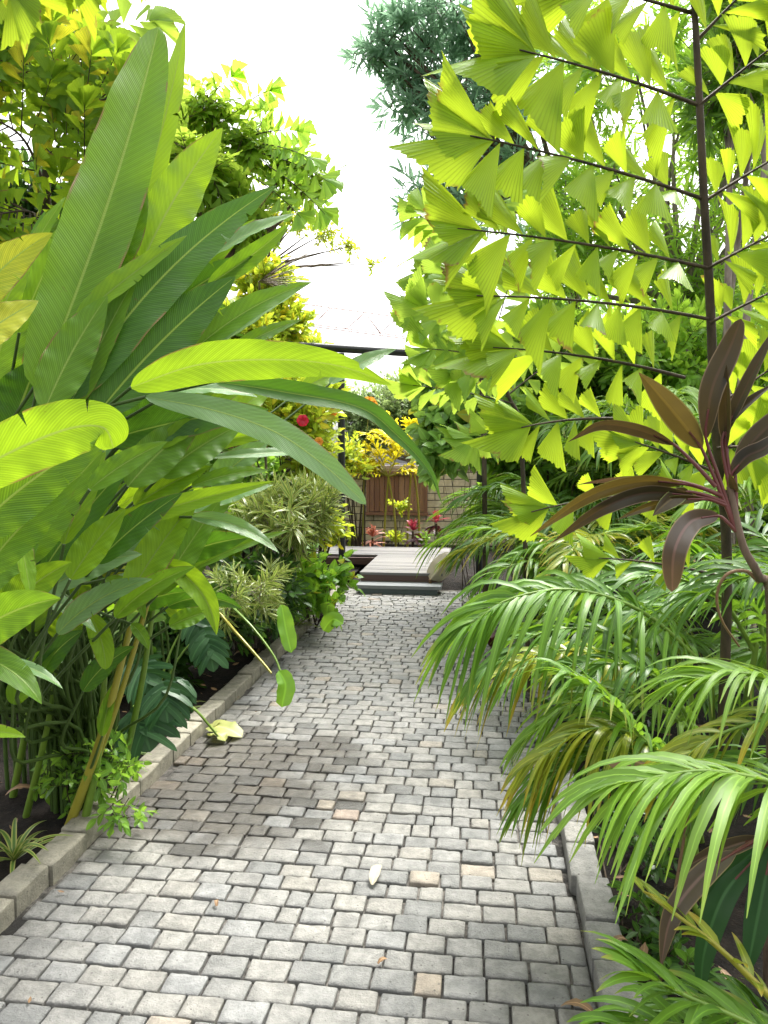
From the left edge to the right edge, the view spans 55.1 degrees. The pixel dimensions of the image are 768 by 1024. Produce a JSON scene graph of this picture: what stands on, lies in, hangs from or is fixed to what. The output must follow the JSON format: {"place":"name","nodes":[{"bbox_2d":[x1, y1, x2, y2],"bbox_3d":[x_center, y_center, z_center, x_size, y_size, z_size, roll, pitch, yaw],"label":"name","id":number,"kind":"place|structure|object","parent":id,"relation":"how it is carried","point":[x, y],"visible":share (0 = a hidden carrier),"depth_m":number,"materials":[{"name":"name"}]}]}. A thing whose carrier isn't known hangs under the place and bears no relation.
{"place":"outdoors","nodes":[
{"label":"outdoors","id":0,"kind":"place"},
{"bbox_2d":[229,441,267,558],"bbox_3d":[-1.491,-0.134,8.307,0.521,2.309,1.992,0,4,-3],"label":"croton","id":1,"kind":"object","parent":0,"point":[243,554],"depth_m":8.78,"materials":[{"name":"green plant"}]},
{"bbox_2d":[0,588,601,1023],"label":"cobbled path","id":2,"kind":"structure","parent":0,"point":[62,983],"depth_m":2.81,"materials":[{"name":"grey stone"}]},
{"bbox_2d":[369,865,381,884],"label":"fallen leaf","id":3,"kind":"object","parent":2,"relation":"on","point":[375,870],"visible":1,"depth_m":2.79,"materials":[{"name":"white plant"}]},
{"bbox_2d":[0,590,760,1002],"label":"leaf litter","id":4,"kind":"object","parent":2,"relation":"on","point":[644,948],"visible":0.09,"depth_m":3.02,"materials":[{"name":"brown plant"}]},
{"bbox_2d":[377,956,386,963],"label":"fallen leaf","id":5,"kind":"object","parent":2,"relation":"on","point":[380,959],"visible":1,"depth_m":2.33,"materials":[{"name":"beige plant"}]},
{"bbox_2d":[427,552,455,582],"bbox_3d":[0.696,0.727,9.000,0.367,0.464,0.156,-1,4,-18],"label":"boulder","id":6,"kind":"object","parent":2,"relation":"on","point":[433,575],"visible":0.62,"depth_m":8.94,"materials":[{"name":"grey stone"}]},
{"bbox_2d":[487,631,512,653],"bbox_3d":[0.863,1.035,5.830,0.530,0.302,0.471,4,6,44],"label":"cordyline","id":7,"kind":"object","parent":2,"relation":"on","point":[491,639],"visible":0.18,"depth_m":5.77,"materials":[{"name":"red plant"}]},
{"bbox_2d":[560,998,592,1010],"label":"fallen leaf","id":8,"kind":"object","parent":2,"relation":"on","point":[584,1006],"visible":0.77,"depth_m":2.11,"materials":[{"name":"brown plant"}]},
{"bbox_2d":[0,0,767,462],"label":"sky","id":9,"kind":"structure","parent":0,"point":[297,41],"materials":[{"name":"white"}]},
{"bbox_2d":[347,463,512,590],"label":"ground","id":10,"kind":"structure","parent":0,"point":[451,581],"depth_m":10.66,"materials":[{"name":"concrete"}]},
{"bbox_2d":[0,585,347,933],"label":"kerb","id":11,"kind":"structure","parent":10,"relation":"on","point":[23,887],"depth_m":3.25,"materials":[{"name":"grey concrete"}]},
{"bbox_2d":[86,396,294,489],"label":"tree","id":12,"kind":"object","parent":10,"relation":"on","point":[273,463],"visible":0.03,"depth_m":12.79,"materials":[{"name":"green plant"}]},
{"bbox_2d":[0,540,390,881],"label":"soil bed","id":13,"kind":"object","parent":10,"relation":"on","point":[11,809],"visible":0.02,"depth_m":3.59,"materials":[{"name":"brown soil"}]},
{"bbox_2d":[0,645,24,715],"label":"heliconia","id":14,"kind":"object","parent":13,"relation":"on","point":[4,688],"visible":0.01,"depth_m":4.49,"materials":[{"name":"green plant"}]},
{"bbox_2d":[6,783,29,794],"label":"fallen leaf","id":15,"kind":"object","parent":13,"relation":"on","point":[19,786],"visible":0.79,"depth_m":3.42,"materials":[{"name":"brown plant"}]},
{"bbox_2d":[0,818,71,872],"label":"spider plant","id":16,"kind":"object","parent":13,"relation":"on","point":[15,849],"visible":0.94,"depth_m":2.92,"materials":[{"name":"green plant"}]},
{"bbox_2d":[0,399,128,840],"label":"heliconia","id":17,"kind":"object","parent":13,"relation":"on","point":[46,448],"visible":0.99,"depth_m":1.68,"materials":[{"name":"green plant"}]},
{"bbox_2d":[21,603,114,654],"bbox_3d":[-2.076,0.701,4.315,0.754,1.188,1.099,2,5,28],"label":"heliconia","id":18,"kind":"object","parent":13,"relation":"on","point":[110,607],"visible":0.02,"depth_m":4.44,"materials":[{"name":"green plant"}]},
{"bbox_2d":[0,0,169,242],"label":"tree","id":19,"kind":"object","parent":13,"relation":"on","point":[72,90],"visible":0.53,"depth_m":5.25,"materials":[{"name":"green plant"}]},
{"bbox_2d":[0,0,186,56],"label":"fishtail palm","id":20,"kind":"object","parent":13,"relation":"on","point":[22,19],"visible":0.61,"depth_m":3.94,"materials":[{"name":"green plant"}]},
{"bbox_2d":[30,725,157,837],"bbox_3d":[-1.240,1.164,3.163,0.505,0.393,0.702,-2,5,-27],"label":"herb","id":21,"kind":"object","parent":13,"relation":"on","point":[113,769],"visible":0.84,"depth_m":3.18,"materials":[{"name":"green plant"}]},
{"bbox_2d":[0,609,206,709],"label":"shrub","id":22,"kind":"object","parent":13,"relation":"on","point":[182,670],"visible":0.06,"depth_m":4.97,"materials":[{"name":"green plant"}]},
{"bbox_2d":[0,145,242,338],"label":"tree","id":23,"kind":"object","parent":13,"relation":"on","point":[26,204],"visible":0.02,"depth_m":8.12,"materials":[{"name":"green plant"}]},
{"bbox_2d":[0,412,258,824],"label":"ginger plant","id":24,"kind":"object","parent":13,"relation":"on","point":[84,555],"visible":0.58,"depth_m":2.57,"materials":[{"name":"green plant"}]},
{"bbox_2d":[0,23,293,793],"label":"heliconia","id":25,"kind":"object","parent":13,"relation":"on","point":[97,285],"visible":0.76,"depth_m":2.52,"materials":[{"name":"green plant"}]},
{"bbox_2d":[115,617,229,761],"bbox_3d":[-1.156,0.966,3.911,0.550,0.722,0.871,1,4,7],"label":"monstera","id":26,"kind":"object","parent":13,"relation":"on","point":[207,646],"visible":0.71,"depth_m":3.63,"materials":[{"name":"green plant"}]},
{"bbox_2d":[118,690,242,740],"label":"bent stalk","id":27,"kind":"object","parent":13,"relation":"on","point":[224,729],"visible":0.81,"depth_m":4.23,"materials":[{"name":"yellow plant"}]},
{"bbox_2d":[85,441,287,708],"bbox_3d":[-1.269,0.412,3.475,1.072,1.845,2.562,-2,5,-30],"label":"heliconia","id":28,"kind":"object","parent":13,"relation":"on","point":[177,531],"visible":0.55,"depth_m":2.58,"materials":[{"name":"green plant"}]},
{"bbox_2d":[120,338,267,559],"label":"tree","id":29,"kind":"object","parent":13,"relation":"on","point":[245,480],"depth_m":7.64,"materials":[{"name":"green plant"}]},
{"bbox_2d":[190,487,222,571],"bbox_3d":[-1.823,0.319,5.908,1.620,1.725,1.295,1,4,7],"label":"heliconia","id":30,"kind":"object","parent":13,"relation":"on","point":[217,529],"visible":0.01,"depth_m":6.07,"materials":[{"name":"green plant"}]},
{"bbox_2d":[208,497,246,586],"bbox_3d":[-1.727,0.276,7.238,1.419,1.619,1.319,1,4,7],"label":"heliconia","id":31,"kind":"object","parent":13,"relation":"on","point":[212,566],"visible":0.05,"depth_m":7.14,"materials":[{"name":"green plant"}]},
{"bbox_2d":[154,542,316,661],"bbox_3d":[-1.282,0.701,5.527,1.466,1.047,1.517,1,4,7],"label":"shrub","id":32,"kind":"object","parent":13,"relation":"on","point":[244,629],"visible":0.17,"depth_m":5.63,"materials":[{"name":"green plant"}]},
{"bbox_2d":[31,256,441,730],"bbox_3d":[-0.756,0.184,3.191,1.773,2.340,2.509,0,4,-2],"label":"heliconia","id":33,"kind":"object","parent":13,"relation":"on","point":[191,383],"visible":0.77,"depth_m":2.24,"materials":[{"name":"green plant"}]},
{"bbox_2d":[204,554,296,650],"bbox_3d":[-0.929,0.739,5.546,0.628,0.959,1.884,0,4,0],"label":"song of india","id":34,"kind":"object","parent":13,"relation":"on","point":[264,590],"visible":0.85,"depth_m":4.96,"materials":[{"name":"green plant"}]},
{"bbox_2d":[169,59,347,452],"bbox_3d":[-2.659,-2.134,9.983,2.601,6.174,5.121,-3,5,-34],"label":"tree","id":35,"kind":"object","parent":13,"relation":"on","point":[252,148],"visible":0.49,"depth_m":8.40,"materials":[{"name":"green plant"}]},
{"bbox_2d":[219,251,334,480],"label":"tree","id":36,"kind":"object","parent":13,"relation":"on","point":[297,332],"visible":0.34,"depth_m":10.27,"materials":[{"name":"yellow plant"}]},
{"bbox_2d":[219,605,343,706],"bbox_3d":[-0.728,0.798,5.059,1.096,0.887,2.946,-1,4,-18],"label":"arching stalk","id":37,"kind":"object","parent":13,"relation":"on","point":[285,691],"visible":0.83,"depth_m":3.90,"materials":[{"name":"green plant"}]},
{"bbox_2d":[214,466,348,571],"bbox_3d":[-0.820,0.347,6.485,1.237,1.606,1.929,1,4,7],"label":"song of india","id":38,"kind":"object","parent":13,"relation":"on","point":[272,509],"visible":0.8,"depth_m":5.95,"materials":[{"name":"green plant"}]},
{"bbox_2d":[258,472,335,516],"bbox_3d":[-0.955,0.259,8.463,1.469,1.473,1.311,-2,5,-30],"label":"dracaena","id":39,"kind":"object","parent":13,"relation":"on","point":[290,483],"visible":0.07,"depth_m":8.07,"materials":[{"name":"green plant"}]},
{"bbox_2d":[258,235,341,480],"bbox_3d":[-1.492,-1.532,11.452,1.074,4.662,4.870,-1,4,-13],"label":"bare shrub","id":40,"kind":"object","parent":13,"relation":"on","point":[267,281],"visible":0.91,"depth_m":9.57,"materials":[{"name":"brown plant"}]},
{"bbox_2d":[257,377,351,564],"bbox_3d":[-0.954,-0.474,8.573,1.462,2.942,1.762,-3,5,-35],"label":"hibiscus","id":41,"kind":"object","parent":13,"relation":"on","point":[313,422],"visible":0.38,"depth_m":8.02,"materials":[{"name":"green plant"}]},
{"bbox_2d":[293,614,320,640],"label":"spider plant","id":42,"kind":"object","parent":13,"relation":"on","point":[295,623],"visible":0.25,"depth_m":6.77,"materials":[{"name":"green plant"}]},
{"bbox_2d":[287,551,334,621],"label":"shrub","id":43,"kind":"object","parent":13,"relation":"on","point":[303,612],"visible":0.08,"depth_m":6.37,"materials":[{"name":"green plant"}]},
{"bbox_2d":[267,197,386,278],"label":"tree","id":44,"kind":"object","parent":13,"relation":"on","point":[330,233],"visible":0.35,"depth_m":12.98,"materials":[{"name":"green plant"}]},
{"bbox_2d":[288,542,365,629],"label":"philodendron","id":45,"kind":"object","parent":13,"relation":"on","point":[339,576],"visible":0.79,"depth_m":6.52,"materials":[{"name":"green plant"}]},
{"bbox_2d":[309,425,354,562],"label":"shrub","id":46,"kind":"object","parent":13,"relation":"on","point":[338,535],"visible":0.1,"depth_m":9.16,"materials":[{"name":"green plant"}]},
{"bbox_2d":[345,526,355,545],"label":"plant","id":47,"kind":"object","parent":13,"relation":"on","point":[349,538],"visible":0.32,"depth_m":12.55,"materials":[{"name":"green plant"}]},
{"bbox_2d":[332,397,378,545],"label":"shrub","id":48,"kind":"object","parent":13,"relation":"on","point":[351,459],"visible":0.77,"depth_m":12.20,"materials":[{"name":"yellow plant"}]},
{"bbox_2d":[361,523,385,546],"bbox_3d":[-0.174,0.468,12.414,0.545,0.602,0.524,1,4,7],"label":"cordyline","id":49,"kind":"object","parent":13,"relation":"on","point":[372,531],"visible":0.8,"depth_m":12.39,"materials":[{"name":"brown plant"}]},
{"bbox_2d":[278,377,354,456],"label":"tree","id":50,"kind":"object","parent":10,"relation":"on","point":[346,386],"depth_m":19.84,"materials":[{"name":"green plant"}]},
{"bbox_2d":[331,365,417,465],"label":"tree","id":51,"kind":"object","parent":10,"relation":"on","point":[383,396],"visible":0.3,"depth_m":18.61,"materials":[{"name":"green plant"}]},
{"bbox_2d":[316,546,450,582],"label":"wooden deck","id":52,"kind":"structure","parent":10,"relation":"on","point":[396,564],"depth_m":10.10,"materials":[{"name":"grey wood"}]},
{"bbox_2d":[287,341,481,575],"bbox_3d":[0.555,-0.728,10.324,3.942,3.276,0.200,0,4,-3],"label":"pipe pergola","id":53,"kind":"object","parent":10,"relation":"on","point":[344,349],"visible":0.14,"depth_m":10.21,"materials":[{"name":"metal"}]},
{"bbox_2d":[356,411,419,546],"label":"yellow palm","id":54,"kind":"object","parent":10,"relation":"on","point":[406,421],"visible":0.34,"depth_m":12.89,"materials":[{"name":"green plant"}]},
{"bbox_2d":[382,530,406,546],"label":"plant","id":55,"kind":"object","parent":10,"relation":"on","point":[399,537],"visible":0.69,"depth_m":12.77,"materials":[{"name":"yellow plant"}]},
{"bbox_2d":[356,580,441,594],"bbox_3d":[0.189,0.940,8.882,1.014,0.155,0.337,1,4,7],"label":"deck step","id":56,"kind":"object","parent":10,"relation":"on","point":[394,587],"visible":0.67,"depth_m":8.75,"materials":[{"name":"grey wood"}]},
{"bbox_2d":[352,434,446,546],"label":"yellow palm","id":57,"kind":"object","parent":10,"relation":"on","point":[376,471],"visible":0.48,"depth_m":12.59,"materials":[{"name":"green plant"}]},
{"bbox_2d":[387,497,411,545],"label":"plant","id":58,"kind":"object","parent":10,"relation":"on","point":[398,505],"visible":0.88,"depth_m":13.40,"materials":[{"name":"yellow plant"}]},
{"bbox_2d":[302,303,504,338],"bbox_3d":[1.304,-4.734,31.243,14.453,8.376,1.060,-1,4,-8],"label":"lattice girder","id":59,"kind":"object","parent":10,"relation":"on","point":[379,332],"visible":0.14,"depth_m":30.56,"materials":[{"name":"white metal"}]},
{"bbox_2d":[401,518,425,546],"bbox_3d":[0.504,0.407,12.430,0.466,0.612,0.511,1,4,7],"label":"cordyline","id":60,"kind":"object","parent":10,"relation":"on","point":[412,524],"visible":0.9,"depth_m":12.37,"materials":[{"name":"brown plant"}]},
{"bbox_2d":[416,528,434,546],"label":"plant","id":61,"kind":"object","parent":10,"relation":"on","point":[425,541],"visible":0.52,"depth_m":12.90,"materials":[{"name":"green plant"}]},
{"bbox_2d":[423,510,448,547],"bbox_3d":[0.910,0.341,12.388,0.506,0.751,0.437,3,5,34],"label":"cordyline","id":62,"kind":"object","parent":10,"relation":"on","point":[436,526],"visible":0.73,"depth_m":12.39,"materials":[{"name":"brown plant"}]},
{"bbox_2d":[322,466,623,545],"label":"block wall","id":63,"kind":"structure","parent":10,"relation":"on","point":[434,502],"depth_m":14.22,"materials":[{"name":"beige brick"}]},
{"bbox_2d":[350,471,427,515],"bbox_3d":[0.042,-0.365,14.221,1.672,0.850,0.116,1,4,7],"label":"wooden shutter","id":64,"kind":"object","parent":63,"relation":"attached to","point":[400,487],"visible":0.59,"depth_m":14.20,"materials":[{"name":"brown wood"}]},
{"bbox_2d":[513,592,646,1023],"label":"kerb","id":65,"kind":"structure","parent":10,"relation":"on","point":[597,912],"depth_m":2.58,"materials":[{"name":"grey concrete"}]},
{"bbox_2d":[613,935,627,940],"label":"fallen leaf","id":66,"kind":"object","parent":65,"relation":"on","point":[620,937],"visible":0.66,"depth_m":2.32,"materials":[{"name":"brown plant"}]},
{"bbox_2d":[504,542,767,1023],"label":"soil bed","id":67,"kind":"object","parent":10,"relation":"on","point":[736,918],"visible":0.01,"depth_m":2.95,"materials":[{"name":"brown soil"}]},
{"bbox_2d":[405,347,528,605],"bbox_3d":[0.865,-0.414,7.774,1.340,2.916,1.363,1,4,7],"label":"climbing vine","id":68,"kind":"object","parent":67,"relation":"in","point":[426,434],"visible":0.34,"depth_m":7.54,"materials":[{"name":"green plant"}]},
{"bbox_2d":[335,0,601,573],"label":"tree","id":69,"kind":"object","parent":67,"relation":"on","point":[388,57],"visible":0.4,"depth_m":9.31,"materials":[{"name":"green plant"}]},
{"bbox_2d":[389,185,562,608],"bbox_3d":[0.830,-0.987,6.689,1.688,4.214,0.516,-2,4,-24],"label":"fishtail palm","id":70,"kind":"object","parent":67,"relation":"on","point":[420,230],"visible":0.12,"depth_m":6.45,"materials":[{"name":"green plant"}]},
{"bbox_2d":[383,236,599,692],"bbox_3d":[0.737,-0.282,4.961,1.572,3.055,0.487,-2,5,-29],"label":"fishtail palm","id":71,"kind":"object","parent":67,"relation":"on","point":[454,384],"visible":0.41,"depth_m":4.69,"materials":[{"name":"green plant"}]},
{"bbox_2d":[438,465,602,575],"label":"areca palm","id":72,"kind":"object","parent":67,"relation":"on","point":[446,500],"visible":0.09,"depth_m":8.69,"materials":[{"name":"green plant"}]},
{"bbox_2d":[426,495,638,587],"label":"areca palm","id":73,"kind":"object","parent":67,"relation":"on","point":[531,572],"visible":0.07,"depth_m":7.75,"materials":[{"name":"green plant"}]},
{"bbox_2d":[434,472,713,609],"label":"areca palm","id":74,"kind":"object","parent":67,"relation":"on","point":[493,485],"visible":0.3,"depth_m":6.35,"materials":[{"name":"green plant"}]},
{"bbox_2d":[387,0,767,838],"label":"fishtail palm","id":75,"kind":"object","parent":67,"relation":"on","point":[505,36],"visible":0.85,"depth_m":2.22,"materials":[{"name":"green plant"}]},
{"bbox_2d":[487,295,672,593],"bbox_3d":[2.106,-0.666,8.229,2.393,3.365,1.796,1,4,7],"label":"shrub","id":76,"kind":"object","parent":67,"relation":"on","point":[597,389],"visible":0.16,"depth_m":7.79,"materials":[{"name":"green plant"}]},
{"bbox_2d":[411,530,766,843],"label":"areca palm","id":77,"kind":"object","parent":67,"relation":"on","point":[500,661],"visible":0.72,"depth_m":2.55,"materials":[{"name":"green plant"}]},
{"bbox_2d":[413,512,764,625],"bbox_3d":[1.578,0.615,5.375,2.442,1.210,2.208,-3,5,-33],"label":"areca palm","id":78,"kind":"object","parent":67,"relation":"on","point":[554,560],"visible":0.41,"depth_m":5.03,"materials":[{"name":"green plant"}]},
{"bbox_2d":[529,578,674,751],"bbox_3d":[1.470,1.049,5.958,0.794,0.624,5.034,1,4,7],"label":"ground creeper","id":79,"kind":"object","parent":67,"relation":"on","point":[637,714],"visible":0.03,"depth_m":4.10,"materials":[{"name":"green plant"}]},
{"bbox_2d":[497,644,708,916],"bbox_3d":[0.707,0.934,2.436,0.706,1.009,0.862,2,5,29],"label":"areca palm","id":80,"kind":"object","parent":67,"relation":"on","point":[554,765],"visible":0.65,"depth_m":2.38,"materials":[{"name":"green plant"}]},
{"bbox_2d":[500,407,733,599],"bbox_3d":[2.405,-0.113,8.050,2.804,2.280,2.782,-1,4,-9],"label":"areca palm","id":81,"kind":"object","parent":67,"relation":"on","point":[569,472],"visible":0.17,"depth_m":7.58,"materials":[{"name":"green plant"}]},
{"bbox_2d":[469,580,765,744],"bbox_3d":[1.446,0.831,4.310,1.950,0.931,2.190,1,4,7],"label":"areca palm","id":82,"kind":"object","parent":67,"relation":"on","point":[703,645],"visible":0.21,"depth_m":3.74,"materials":[{"name":"green plant"}]},
{"bbox_2d":[468,425,767,582],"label":"shrub","id":83,"kind":"object","parent":67,"relation":"on","point":[572,460],"visible":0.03,"depth_m":8.47,"materials":[{"name":"green plant"}]},
{"bbox_2d":[486,0,767,351],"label":"tree","id":84,"kind":"object","parent":67,"relation":"on","point":[673,236],"visible":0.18,"depth_m":8.29,"materials":[{"name":"green plant"}]},
{"bbox_2d":[533,385,746,622],"bbox_3d":[2.550,0.035,6.472,2.555,2.211,2.912,1,4,7],"label":"areca palm","id":85,"kind":"object","parent":67,"relation":"on","point":[692,392],"visible":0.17,"depth_m":5.89,"materials":[{"name":"green plant"}]},
{"bbox_2d":[609,761,688,981],"bbox_3d":[0.808,1.088,2.228,0.300,0.713,0.046,-1,4,-12],"label":"cordyline","id":86,"kind":"object","parent":67,"relation":"on","point":[613,765],"visible":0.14,"depth_m":2.25,"materials":[{"name":"plant"}]},
{"bbox_2d":[531,319,767,987],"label":"cordyline","id":87,"kind":"object","parent":67,"relation":"on","point":[681,423],"visible":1,"depth_m":1.97,"materials":[{"name":"brown plant"}]},
{"bbox_2d":[573,769,728,1021],"bbox_3d":[0.973,1.359,2.502,0.487,0.313,2.223,1,4,7],"label":"ground creeper","id":88,"kind":"object","parent":67,"relation":"on","point":[648,932],"visible":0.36,"depth_m":2.48,"materials":[{"name":"green plant"}]},
{"bbox_2d":[534,557,767,923],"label":"areca palm","id":89,"kind":"object","parent":67,"relation":"on","point":[672,768],"visible":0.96,"depth_m":1.66,"materials":[{"name":"green plant"}]},
{"bbox_2d":[567,871,767,1023],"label":"areca palm","id":90,"kind":"object","parent":67,"relation":"on","point":[714,1003],"visible":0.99,"depth_m":1.62,"materials":[{"name":"green plant"}]},
{"bbox_2d":[575,413,767,649],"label":"areca palm","id":91,"kind":"object","parent":67,"relation":"on","point":[697,505],"visible":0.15,"depth_m":4.75,"materials":[{"name":"green plant"}]},
{"bbox_2d":[581,508,767,716],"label":"areca palm","id":92,"kind":"object","parent":67,"relation":"on","point":[628,613],"visible":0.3,"depth_m":3.27,"materials":[{"name":"green plant"}]},
{"bbox_2d":[595,286,767,615],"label":"shrub","id":93,"kind":"object","parent":67,"relation":"on","point":[689,365],"visible":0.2,"depth_m":7.28,"materials":[{"name":"green plant"}]},
{"bbox_2d":[659,835,767,993],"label":"cordyline","id":94,"kind":"object","parent":67,"relation":"on","point":[729,882],"visible":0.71,"depth_m":1.74,"materials":[{"name":"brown plant"}]},
{"bbox_2d":[661,0,767,639],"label":"slender tree","id":95,"kind":"object","parent":67,"relation":"on","point":[686,112],"visible":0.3,"depth_m":6.39,"materials":[{"name":"green plant"}]},
{"bbox_2d":[665,0,767,630],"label":"slender tree","id":96,"kind":"object","parent":67,"relation":"on","point":[737,243],"visible":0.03,"depth_m":6.92,"materials":[{"name":"green plant"}]},
{"bbox_2d":[680,0,767,627],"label":"slender tree","id":97,"kind":"object","parent":67,"relation":"on","point":[729,88],"visible":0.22,"depth_m":6.18,"materials":[{"name":"green plant"}]},
{"bbox_2d":[740,455,767,500],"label":"areca palm","id":98,"kind":"object","parent":67,"relation":"on","point":[747,483],"visible":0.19,"depth_m":3.28,"materials":[{"name":"green plant"}]},
{"bbox_2d":[519,248,766,439],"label":"tree","id":99,"kind":"object","parent":10,"relation":"on","point":[610,289],"depth_m":14.54,"materials":[{"name":"green plant"}]}
]}

